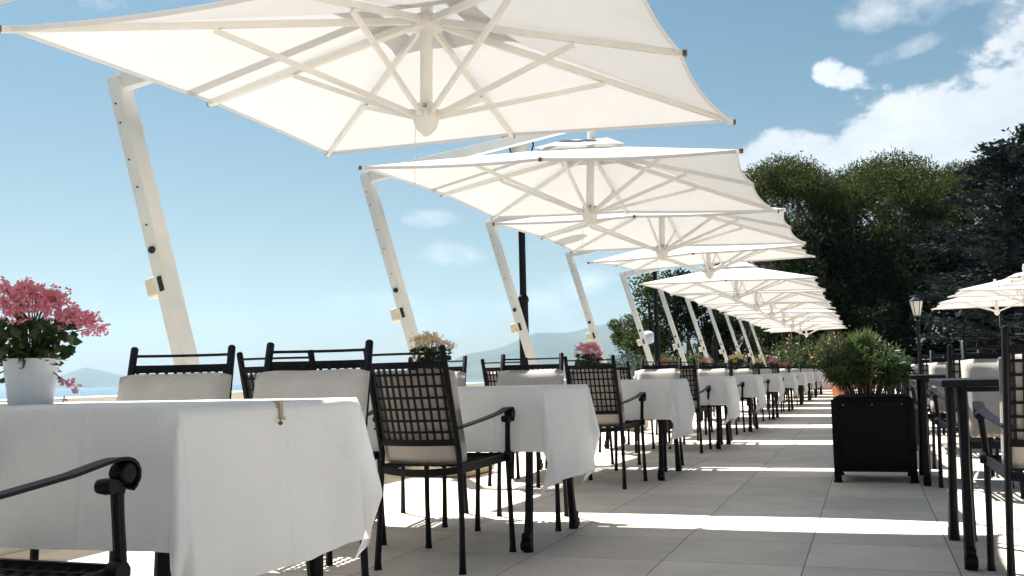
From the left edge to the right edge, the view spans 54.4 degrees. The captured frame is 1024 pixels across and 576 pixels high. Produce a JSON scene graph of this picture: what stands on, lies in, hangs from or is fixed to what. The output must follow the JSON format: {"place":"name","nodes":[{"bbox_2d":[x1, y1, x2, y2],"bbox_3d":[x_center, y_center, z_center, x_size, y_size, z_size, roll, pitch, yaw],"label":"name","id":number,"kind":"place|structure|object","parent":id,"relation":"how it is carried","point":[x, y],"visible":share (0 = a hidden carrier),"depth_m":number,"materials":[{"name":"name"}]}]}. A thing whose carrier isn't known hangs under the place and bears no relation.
{"place":"outdoors","nodes":[
{"label":"outdoors","id":0,"kind":"place"},
{"bbox_2d":[56,368,123,387],"bbox_3d":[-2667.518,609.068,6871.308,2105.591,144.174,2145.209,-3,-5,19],"label":"hills","id":1,"kind":"structure","parent":0,"point":[89,378],"depth_m":6442.70,"materials":[{"name":"blue"}]},
{"bbox_2d":[0,378,565,398],"bbox_3d":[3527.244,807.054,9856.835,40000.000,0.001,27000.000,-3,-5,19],"label":"sea","id":2,"kind":"structure","parent":0,"point":[98,391],"depth_m":1777.62,"materials":[{"name":"blue liquid"}]},
{"bbox_2d":[0,389,1023,575],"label":"terrace","id":3,"kind":"structure","parent":0,"point":[768,497],"depth_m":5.54,"materials":[{"name":"grey tile"}]},
{"bbox_2d":[0,457,141,575],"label":"dining armchair","id":4,"kind":"object","parent":3,"relation":"on","point":[125,473],"visible":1,"depth_m":1.97,"materials":[{"name":"metal"}]},
{"bbox_2d":[30,345,235,561],"bbox_3d":[-1.198,0.661,3.286,0.514,0.959,0.740,-1,-5,1],"label":"dining armchair","id":5,"kind":"object","parent":3,"relation":"on","point":[192,385],"visible":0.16,"depth_m":3.54,"materials":[{"name":"metal"}]},
{"bbox_2d":[154,552,313,575],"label":"dining table","id":6,"kind":"object","parent":3,"relation":"on","point":[161,564],"visible":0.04,"depth_m":2.18,"materials":[{"name":"metal"}]},
{"bbox_2d":[0,397,381,575],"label":"tablecloth","id":7,"kind":"object","parent":6,"relation":"on","point":[239,487],"visible":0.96,"depth_m":2.21,"materials":[{"name":"fabric"}]},
{"bbox_2d":[2,358,59,404],"bbox_3d":[-1.399,0.275,2.896,0.155,0.138,0.155,-3,-5,19],"label":"flower pot","id":8,"kind":"object","parent":7,"relation":"on","point":[33,381],"visible":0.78,"depth_m":2.84,"materials":[{"name":"ceramic"}]},
{"bbox_2d":[0,276,110,402],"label":"flowering plant","id":9,"kind":"object","parent":8,"relation":"in","point":[37,344],"visible":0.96,"depth_m":2.87,"materials":[{"name":"pink plant"}]},
{"bbox_2d":[272,401,284,424],"bbox_3d":[-0.574,0.307,2.447,0.038,0.059,0.036,-3,-5,19],"label":"tablecloth clip","id":10,"kind":"object","parent":7,"relation":"attached to","point":[281,417],"visible":1,"depth_m":2.45,"materials":[{"name":"gold metal"}]},
{"bbox_2d":[236,352,386,565],"bbox_3d":[-0.960,0.784,4.725,0.514,0.959,0.740,-3,-5,16],"label":"dining armchair","id":11,"kind":"object","parent":3,"relation":"on","point":[247,382],"visible":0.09,"depth_m":4.51,"materials":[{"name":"metal"}]},
{"bbox_2d":[253,339,372,575],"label":"dining armchair","id":12,"kind":"object","parent":3,"relation":"on","point":[338,382],"visible":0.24,"depth_m":3.36,"materials":[{"name":"fabric"}]},
{"bbox_2d":[0,377,634,554],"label":"sea wall","id":13,"kind":"structure","parent":3,"relation":"on","point":[234,395],"depth_m":5.47,"materials":[{"name":"paint"}]},
{"bbox_2d":[501,136,533,369],"bbox_3d":[0.143,-0.057,13.034,0.490,4.055,0.490,-3,-5,19],"label":"street lamp","id":14,"kind":"object","parent":13,"relation":"on","point":[523,298],"visible":0.27,"depth_m":13.01,"materials":[{"name":"metal"}]},
{"bbox_2d":[652,271,660,363],"bbox_3d":[3.072,0.605,21.220,0.490,4.055,0.490,-3,-5,19],"label":"street lamp","id":15,"kind":"object","parent":13,"relation":"on","point":[656,326],"visible":0.23,"depth_m":21.16,"materials":[{"name":"metal"}]},
{"bbox_2d":[704,263,718,364],"bbox_3d":[5.961,1.258,29.294,0.490,4.055,0.490,-3,-5,19],"label":"street lamp","id":16,"kind":"object","parent":13,"relation":"on","point":[715,350],"visible":0.3,"depth_m":29.21,"materials":[{"name":"metal"}]},
{"bbox_2d":[0,0,735,373],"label":"cantilever parasol","id":17,"kind":"object","parent":3,"relation":"on","point":[328,78],"visible":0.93,"depth_m":5.70,"materials":[{"name":"white fabric"}]},
{"bbox_2d":[372,355,468,527],"bbox_3d":[-0.524,0.881,5.928,0.514,0.959,0.740,-2,-5,11],"label":"dining armchair","id":18,"kind":"object","parent":3,"relation":"on","point":[461,377],"visible":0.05,"depth_m":6.11,"materials":[{"name":"metal"}]},
{"bbox_2d":[363,345,515,574],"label":"dining armchair","id":19,"kind":"object","parent":3,"relation":"on","point":[417,417],"visible":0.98,"depth_m":4.26,"materials":[{"name":"metal"}]},
{"bbox_2d":[374,452,579,552],"bbox_3d":[-0.379,0.915,5.249,1.365,0.767,0.832,-3,-5,20],"label":"dining table","id":20,"kind":"object","parent":3,"relation":"on","point":[526,544],"visible":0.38,"depth_m":4.72,"materials":[{"name":"metal"}]},
{"bbox_2d":[367,384,599,498],"bbox_3d":[-0.381,0.794,5.261,1.519,0.535,0.915,-3,-5,19],"label":"tablecloth","id":21,"kind":"object","parent":20,"relation":"on","point":[557,426],"visible":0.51,"depth_m":4.76,"materials":[{"name":"fabric"}]},
{"bbox_2d":[481,357,540,487],"bbox_3d":[0.087,1.020,7.645,0.514,0.959,0.740,-4,-6,25],"label":"dining armchair","id":22,"kind":"object","parent":3,"relation":"on","point":[490,378],"visible":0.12,"depth_m":7.46,"materials":[{"name":"metal"}]},
{"bbox_2d":[474,352,568,531],"bbox_3d":[0.079,0.847,5.693,0.514,0.959,0.740,-2,-5,9],"label":"dining armchair","id":23,"kind":"object","parent":3,"relation":"on","point":[547,374],"visible":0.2,"depth_m":5.92,"materials":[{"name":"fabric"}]},
{"bbox_2d":[358,131,778,476],"bbox_3d":[0.376,0.066,8.499,3.538,2.997,2.886,-3,-5,19],"label":"cantilever parasol","id":24,"kind":"object","parent":3,"relation":"on","point":[590,178],"visible":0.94,"depth_m":8.72,"materials":[{"name":"white fabric"}]},
{"bbox_2d":[545,360,613,468],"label":"dining armchair","id":25,"kind":"object","parent":3,"relation":"on","point":[611,449],"visible":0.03,"depth_m":9.11,"materials":[{"name":"metal"}]},
{"bbox_2d":[511,419,681,480],"bbox_3d":[0.686,1.156,8.225,1.365,0.767,0.832,-3,-5,19],"label":"dining table","id":26,"kind":"object","parent":3,"relation":"on","point":[661,472],"visible":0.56,"depth_m":7.73,"materials":[{"name":"metal"}]},
{"bbox_2d":[564,378,694,447],"bbox_3d":[0.683,1.035,8.235,1.517,0.535,0.916,-3,-5,19],"label":"tablecloth","id":27,"kind":"object","parent":26,"relation":"on","point":[671,400],"visible":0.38,"depth_m":7.71,"materials":[{"name":"fabric"}]},
{"bbox_2d":[564,355,647,488],"bbox_3d":[0.680,0.986,7.417,0.514,0.959,0.740,-3,-5,21],"label":"dining armchair","id":28,"kind":"object","parent":3,"relation":"on","point":[603,382],"visible":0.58,"depth_m":7.18,"materials":[{"name":"metal"}]},
{"bbox_2d":[595,361,654,452],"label":"dining armchair","id":29,"kind":"object","parent":3,"relation":"on","point":[626,373],"visible":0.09,"depth_m":10.37,"materials":[{"name":"metal"}]},
{"bbox_2d":[485,207,806,369],"bbox_3d":[1.419,0.273,11.294,3.621,3.033,2.988,-3,-5,19],"label":"cantilever parasol","id":30,"kind":"object","parent":3,"relation":"on","point":[661,235],"visible":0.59,"depth_m":11.78,"materials":[{"name":"white fabric"}]},
{"bbox_2d":[627,363,667,443],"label":"dining armchair","id":31,"kind":"object","parent":3,"relation":"on","point":[628,430],"visible":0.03,"depth_m":11.68,"materials":[{"name":"metal"}]},
{"bbox_2d":[614,357,683,471],"bbox_3d":[1.232,1.094,8.773,0.514,0.959,0.740,-4,-6,26],"label":"dining armchair","id":32,"kind":"object","parent":3,"relation":"on","point":[654,372],"visible":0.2,"depth_m":8.98,"materials":[{"name":"metal"}]},
{"bbox_2d":[604,405,730,448],"bbox_3d":[1.748,1.396,11.192,1.365,0.767,0.832,-3,-5,20],"label":"dining table","id":33,"kind":"object","parent":3,"relation":"on","point":[718,441],"visible":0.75,"depth_m":10.99,"materials":[{"name":"metal"}]},
{"bbox_2d":[633,376,739,425],"bbox_3d":[1.744,1.275,11.201,1.520,0.535,0.911,-3,-5,19],"label":"tablecloth","id":34,"kind":"object","parent":33,"relation":"on","point":[724,390],"visible":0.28,"depth_m":10.65,"materials":[{"name":"fabric"}]},
{"bbox_2d":[658,359,711,452],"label":"dining armchair","id":35,"kind":"object","parent":3,"relation":"on","point":[690,375],"visible":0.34,"depth_m":10.16,"materials":[{"name":"metal"}]},
{"bbox_2d":[565,244,815,430],"bbox_3d":[2.537,0.513,14.475,3.584,3.068,2.868,-3,-5,19],"label":"cantilever parasol","id":36,"kind":"object","parent":3,"relation":"on","point":[691,257],"visible":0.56,"depth_m":14.85,"materials":[{"name":"white fabric"}]},
{"bbox_2d":[683,360,732,443],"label":"dining armchair","id":37,"kind":"object","parent":3,"relation":"on","point":[703,371],"visible":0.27,"depth_m":11.97,"materials":[{"name":"metal"}]},
{"bbox_2d":[670,397,758,431],"bbox_3d":[2.772,1.628,14.055,1.365,0.767,0.832,-3,-5,20],"label":"dining table","id":38,"kind":"object","parent":3,"relation":"on","point":[749,416],"visible":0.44,"depth_m":13.57,"materials":[{"name":"metal"}]},
{"bbox_2d":[734,374,766,412],"bbox_3d":[2.769,1.506,14.065,1.529,0.535,0.910,-3,-5,19],"label":"tablecloth","id":39,"kind":"object","parent":38,"relation":"on","point":[754,386],"visible":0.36,"depth_m":13.51,"materials":[{"name":"fabric"}]},
{"bbox_2d":[619,262,825,365],"bbox_3d":[3.702,0.827,17.728,3.581,2.966,2.930,-3,-5,19],"label":"cantilever parasol","id":40,"kind":"object","parent":3,"relation":"on","point":[745,277],"visible":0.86,"depth_m":17.91,"materials":[{"name":"white fabric"}]},
{"bbox_2d":[702,361,745,434],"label":"dining armchair","id":41,"kind":"object","parent":3,"relation":"on","point":[731,373],"visible":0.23,"depth_m":13.23,"materials":[{"name":"metal"}]},
{"bbox_2d":[726,362,754,426],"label":"dining armchair","id":42,"kind":"object","parent":3,"relation":"on","point":[741,371],"visible":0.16,"depth_m":14.88,"materials":[{"name":"metal"}]},
{"bbox_2d":[658,290,831,410],"bbox_3d":[4.885,1.090,21.065,3.561,2.981,2.930,-3,-5,19],"label":"cantilever parasol","id":43,"kind":"object","parent":3,"relation":"on","point":[771,297],"visible":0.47,"depth_m":21.61,"materials":[{"name":"white fabric"}]},
{"bbox_2d":[735,362,770,421],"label":"dining armchair","id":44,"kind":"object","parent":3,"relation":"on","point":[755,371],"visible":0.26,"depth_m":16.23,"materials":[{"name":"metal"}]},
{"bbox_2d":[685,298,835,364],"bbox_3d":[6.061,1.346,24.352,3.561,3.000,2.930,-3,-5,19],"label":"cantilever parasol","id":45,"kind":"object","parent":3,"relation":"on","point":[780,307],"visible":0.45,"depth_m":24.90,"materials":[{"name":"white fabric"}]},
{"bbox_2d":[749,363,775,413],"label":"dining armchair","id":46,"kind":"object","parent":3,"relation":"on","point":[765,370],"visible":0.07,"depth_m":18.09,"materials":[{"name":"metal"}]},
{"bbox_2d":[759,364,784,412],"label":"dining armchair","id":47,"kind":"object","parent":3,"relation":"on","point":[775,370],"visible":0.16,"depth_m":19.52,"materials":[{"name":"metal"}]},
{"bbox_2d":[707,307,839,400],"bbox_3d":[7.270,1.629,27.731,3.561,2.981,2.930,-3,-5,19],"label":"cantilever parasol","id":48,"kind":"object","parent":3,"relation":"on","point":[794,314],"visible":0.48,"depth_m":28.12,"materials":[{"name":"white fabric"}]},
{"bbox_2d":[746,385,802,405],"bbox_3d":[6.316,2.429,23.960,1.365,0.767,0.832,-3,-5,19],"label":"dining table","id":49,"kind":"object","parent":3,"relation":"on","point":[800,394],"visible":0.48,"depth_m":23.48,"materials":[{"name":"metal"}]},
{"bbox_2d":[791,372,807,393],"bbox_3d":[6.313,2.307,23.969,1.520,0.535,0.911,-3,-5,19],"label":"tablecloth","id":50,"kind":"object","parent":49,"relation":"on","point":[801,378],"visible":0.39,"depth_m":23.39,"materials":[{"name":"fabric"}]},
{"bbox_2d":[771,392,778,419],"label":"dining table","id":51,"kind":"object","parent":3,"relation":"on","point":[776,406],"visible":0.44,"depth_m":16.80,"materials":[{"name":"metal"}]},
{"bbox_2d":[761,373,784,403],"bbox_3d":[3.929,1.768,17.306,1.519,0.535,0.915,-3,-5,19],"label":"tablecloth","id":52,"kind":"object","parent":51,"relation":"on","point":[776,383],"visible":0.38,"depth_m":16.74,"materials":[{"name":"fabric"}]},
{"bbox_2d":[766,364,787,409],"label":"dining armchair","id":53,"kind":"object","parent":3,"relation":"on","point":[782,370],"visible":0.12,"depth_m":21.49,"materials":[{"name":"metal"}]},
{"bbox_2d":[724,312,842,365],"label":"cantilever parasol","id":54,"kind":"object","parent":3,"relation":"on","point":[801,320],"visible":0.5,"depth_m":31.77,"materials":[{"name":"white fabric"}]},
{"bbox_2d":[765,383,811,400],"bbox_3d":[7.492,2.695,27.246,1.365,0.767,0.832,-3,-5,20],"label":"dining table","id":55,"kind":"object","parent":3,"relation":"on","point":[809,394],"visible":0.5,"depth_m":27.31,"materials":[{"name":"metal"}]},
{"bbox_2d":[805,372,815,390],"bbox_3d":[7.488,2.573,27.256,1.529,0.535,0.910,-3,-5,19],"label":"tablecloth","id":56,"kind":"object","parent":55,"relation":"on","point":[810,377],"visible":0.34,"depth_m":26.67,"materials":[{"name":"fabric"}]},
{"bbox_2d":[787,388,793,410],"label":"dining table","id":57,"kind":"object","parent":3,"relation":"on","point":[789,398],"visible":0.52,"depth_m":20.46,"materials":[{"name":"metal"}]},
{"bbox_2d":[781,373,797,396],"bbox_3d":[5.137,2.042,20.684,1.517,0.535,0.916,-3,-5,19],"label":"tablecloth","id":58,"kind":"object","parent":57,"relation":"on","point":[790,380],"visible":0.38,"depth_m":20.12,"materials":[{"name":"fabric"}]},
{"bbox_2d":[738,319,844,394],"bbox_3d":[9.688,2.176,34.490,3.561,2.980,2.930,-3,-5,19],"label":"cantilever parasol","id":59,"kind":"object","parent":3,"relation":"on","point":[808,325],"visible":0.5,"depth_m":34.93,"materials":[{"name":"white fabric"}]},
{"bbox_2d":[768,331,820,367],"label":"oleander bush","id":60,"kind":"object","parent":3,"relation":"on","point":[798,357],"visible":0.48,"depth_m":42.98,"materials":[{"name":"green plant"}]},
{"bbox_2d":[749,323,846,364],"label":"cantilever parasol","id":61,"kind":"object","parent":3,"relation":"on","point":[777,330],"visible":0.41,"depth_m":38.29,"materials":[{"name":"white fabric"}]},
{"bbox_2d":[805,337,845,367],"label":"oleander bush","id":62,"kind":"object","parent":3,"relation":"on","point":[815,347],"visible":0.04,"depth_m":42.28,"materials":[{"name":"green plant"}]},
{"bbox_2d":[770,213,902,365],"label":"evergreen tree","id":63,"kind":"object","parent":3,"relation":"on","point":[870,316],"visible":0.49,"depth_m":45.27,"materials":[{"name":"green plant"}]},
{"bbox_2d":[831,383,853,396],"bbox_3d":[9.408,2.713,28.369,0.840,0.840,0.840,-3,-5,19],"label":"terracotta pot","id":64,"kind":"object","parent":3,"relation":"on","point":[835,391],"visible":0.01,"depth_m":28.20,"materials":[{"name":"orange ceramic"}]},
{"bbox_2d":[809,329,871,364],"bbox_3d":[9.393,1.749,28.410,1.803,1.280,1.800,-3,-5,19],"label":"potted bush","id":65,"kind":"object","parent":64,"relation":"in","point":[835,341],"visible":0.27,"depth_m":28.38,"materials":[{"name":"green plant"}]},
{"bbox_2d":[831,393,918,483],"bbox_3d":[2.703,1.111,7.442,0.578,0.624,0.594,-3,-5,19],"label":"planter","id":66,"kind":"object","parent":3,"relation":"on","point":[874,433],"visible":1,"depth_m":7.19,"materials":[{"name":"metal"}]},
{"bbox_2d":[844,326,884,394],"bbox_3d":[2.649,0.536,7.463,0.318,0.535,0.312,-3,-5,19],"label":"palm plant","id":67,"kind":"object","parent":66,"relation":"on","point":[864,336],"visible":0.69,"depth_m":7.43,"materials":[{"name":"green plant"}]},
{"bbox_2d":[813,331,919,394],"bbox_3d":[2.655,0.566,7.488,0.770,0.485,0.753,-3,-5,19],"label":"oleander plant","id":68,"kind":"object","parent":66,"relation":"on","point":[885,366],"visible":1,"depth_m":7.34,"materials":[{"name":"green plant"}]},
{"bbox_2d":[909,293,923,359],"bbox_3d":[11.344,1.581,27.768,0.400,2.900,0.346,-3,-5,19],"label":"lantern post","id":69,"kind":"object","parent":3,"relation":"on","point":[916,303],"visible":0.81,"depth_m":27.77,"materials":[{"name":"metal"}]},
{"bbox_2d":[907,374,945,485],"bbox_3d":[3.574,0.989,7.077,1.365,0.767,0.832,-3,-5,20],"label":"dining table","id":70,"kind":"object","parent":3,"relation":"on","point":[924,460],"visible":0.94,"depth_m":7.00,"materials":[{"name":"metal"}]},
{"bbox_2d":[908,355,944,445],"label":"dining armchair","id":71,"kind":"object","parent":3,"relation":"on","point":[914,364],"visible":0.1,"depth_m":11.05,"materials":[{"name":"metal"}]},
{"bbox_2d":[909,352,960,450],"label":"dining armchair","id":72,"kind":"object","parent":3,"relation":"on","point":[923,366],"visible":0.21,"depth_m":9.31,"materials":[{"name":"metal"}]},
{"bbox_2d":[927,350,994,476],"bbox_3d":[3.514,0.961,7.851,0.514,0.959,0.740,-4,-6,25],"label":"dining armchair","id":73,"kind":"object","parent":3,"relation":"on","point":[938,366],"visible":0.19,"depth_m":8.07,"materials":[{"name":"metal"}]},
{"bbox_2d":[929,377,998,569],"bbox_3d":[2.550,0.757,4.214,1.365,0.767,0.832,-3,-5,19],"label":"dining table","id":74,"kind":"object","parent":3,"relation":"on","point":[956,390],"visible":1,"depth_m":4.15,"materials":[{"name":"metal"}]},
{"bbox_2d":[906,122,1023,352],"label":"cedar tree","id":75,"kind":"object","parent":3,"relation":"on","point":[999,230],"visible":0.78,"depth_m":40.46,"materials":[{"name":"green plant"}]},
{"bbox_2d":[930,343,1023,498],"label":"dining armchair","id":76,"kind":"object","parent":3,"relation":"on","point":[953,368],"visible":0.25,"depth_m":6.31,"materials":[{"name":"metal"}]},
{"bbox_2d":[931,279,1023,320],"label":"cantilever parasol","id":77,"kind":"object","parent":3,"relation":"on","point":[996,303],"visible":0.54,"depth_m":25.34,"materials":[{"name":"white fabric"}]},
{"bbox_2d":[935,223,1023,352],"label":"evergreen tree","id":78,"kind":"object","parent":3,"relation":"on","point":[989,325],"visible":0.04,"depth_m":44.54,"materials":[{"name":"green plant"}]},
{"bbox_2d":[947,264,1023,304],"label":"cantilever parasol","id":79,"kind":"object","parent":3,"relation":"on","point":[991,289],"visible":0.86,"depth_m":21.56,"materials":[{"name":"white fabric"}]},
{"bbox_2d":[960,341,1023,540],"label":"dining armchair","id":80,"kind":"object","parent":3,"relation":"on","point":[979,368],"visible":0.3,"depth_m":5.19,"materials":[{"name":"metal"}]},
{"bbox_2d":[972,325,1023,575],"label":"dining armchair","id":81,"kind":"object","parent":3,"relation":"on","point":[1009,422],"visible":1,"depth_m":3.52,"materials":[{"name":"metal"}]},
{"bbox_2d":[992,204,1023,338],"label":"cedar tree","id":82,"kind":"object","parent":3,"relation":"on","point":[1018,325],"visible":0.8,"depth_m":37.83,"materials":[{"name":"green plant"}]},
{"bbox_2d":[998,275,1023,286],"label":"cantilever parasol","id":83,"kind":"object","parent":3,"relation":"on","point":[1019,281],"visible":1,"depth_m":19.67,"materials":[{"name":"white fabric"}]},
{"bbox_2d":[0,0,1023,387],"label":"sky","id":84,"kind":"structure","parent":0,"point":[273,238],"materials":[{"name":"blue"}]},
{"bbox_2d":[448,307,976,379],"bbox_3d":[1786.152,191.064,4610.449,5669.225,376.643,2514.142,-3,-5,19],"label":"hills","id":85,"kind":"structure","parent":0,"point":[549,345],"depth_m":4942.48,"materials":[{"name":"blue"}]},
{"bbox_2d":[789,369,883,389],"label":"garden wall","id":86,"kind":"structure","parent":0,"point":[827,386],"depth_m":40.35,"materials":[{"name":"beige paint"}]},
{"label":"garden ground","id":87,"kind":"structure","parent":0,"visible":0},
{"bbox_2d":[607,351,646,375],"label":"bush","id":88,"kind":"object","parent":87,"relation":"on","point":[630,358],"visible":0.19,"depth_m":48.63,"materials":[{"name":"green plant"}]},
{"bbox_2d":[607,314,652,347],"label":"round pine","id":89,"kind":"object","parent":87,"relation":"on","point":[617,328],"visible":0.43,"depth_m":68.90,"materials":[{"name":"green plant"}]},
{"bbox_2d":[644,331,653,365],"bbox_3d":[4.066,2.607,29.437,0.420,2.680,0.420,-3,-5,19],"label":"globe lamp","id":90,"kind":"object","parent":87,"relation":"on","point":[649,335],"visible":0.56,"depth_m":29.38,"materials":[{"name":"glass"}]},
{"bbox_2d":[615,269,696,365],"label":"broadleaf tree","id":91,"kind":"object","parent":87,"relation":"on","point":[632,346],"visible":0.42,"depth_m":55.23,"materials":[{"name":"green plant"}]},
{"bbox_2d":[629,351,682,376],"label":"bush","id":92,"kind":"object","parent":87,"relation":"on","point":[662,357],"visible":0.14,"depth_m":46.17,"materials":[{"name":"green plant"}]},
{"bbox_2d":[646,267,742,365],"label":"broadleaf tree","id":93,"kind":"object","parent":87,"relation":"on","point":[685,319],"visible":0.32,"depth_m":52.36,"materials":[{"name":"green plant"}]},
{"bbox_2d":[671,350,723,367],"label":"bush","id":94,"kind":"object","parent":87,"relation":"on","point":[696,357],"visible":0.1,"depth_m":44.65,"materials":[{"name":"green plant"}]},
{"bbox_2d":[690,266,787,365],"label":"broadleaf tree","id":95,"kind":"object","parent":87,"relation":"on","point":[709,349],"visible":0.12,"depth_m":53.76,"materials":[{"name":"green plant"}]},
{"bbox_2d":[742,346,792,366],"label":"oleander bush","id":96,"kind":"object","parent":87,"relation":"on","point":[765,357],"visible":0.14,"depth_m":42.76,"materials":[{"name":"green plant"}]},
{"bbox_2d":[729,262,817,359],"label":"evergreen tree","id":97,"kind":"object","parent":87,"relation":"on","point":[751,346],"visible":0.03,"depth_m":55.13,"materials":[{"name":"green plant"}]},
{"bbox_2d":[708,150,867,352],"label":"pine tree","id":98,"kind":"object","parent":87,"relation":"on","point":[784,180],"visible":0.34,"depth_m":49.08,"materials":[{"name":"green plant"}]},
{"bbox_2d":[795,146,985,353],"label":"pine tree","id":99,"kind":"object","parent":87,"relation":"on","point":[880,185],"visible":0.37,"depth_m":49.42,"materials":[{"name":"green plant"}]},
{"bbox_2d":[854,218,996,359],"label":"evergreen tree","id":100,"kind":"object","parent":87,"relation":"on","point":[905,281],"visible":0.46,"depth_m":45.07,"materials":[{"name":"green plant"}]},
{"bbox_2d":[898,155,1023,332],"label":"pine tree","id":101,"kind":"object","parent":87,"relation":"on","point":[947,180],"visible":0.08,"depth_m":48.02,"materials":[{"name":"green plant"}]},
{"bbox_3d":[-0.430,0.476,5.292,0.133,0.119,0.133,-3,-5,19],"label":"flower pot","id":102,"kind":"object","parent":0,"visible":0},
{"bbox_2d":[409,330,457,369],"bbox_3d":[-0.443,0.352,5.285,0.276,0.256,0.274,-3,-5,19],"label":"flowering plant","id":103,"kind":"object","parent":102,"relation":"in","point":[424,344],"visible":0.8,"depth_m":5.28,"materials":[{"name":"plant"}]},
{"bbox_3d":[0.641,0.713,8.256,0.139,0.124,0.139,-3,-5,19],"label":"flower pot","id":104,"kind":"object","parent":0,"visible":0},
{"bbox_2d":[573,341,603,369],"bbox_3d":[0.635,0.577,8.277,0.268,0.280,0.292,-3,-5,19],"label":"flowering plant","id":105,"kind":"object","parent":104,"relation":"in","point":[587,346],"visible":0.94,"depth_m":8.23,"materials":[{"name":"pink plant"}]},
{"bbox_3d":[3.930,1.435,17.331,0.163,0.145,0.163,-3,-5,19],"label":"flower pot","id":106,"kind":"object","parent":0,"visible":0},
{"bbox_2d":[728,352,746,366],"bbox_3d":[3.915,1.280,17.346,0.307,0.322,0.317,0,-5,-17],"label":"flowering plant","id":107,"kind":"object","parent":106,"relation":"in","point":[738,360],"visible":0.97,"depth_m":17.30,"materials":[{"name":"yellow plant"}]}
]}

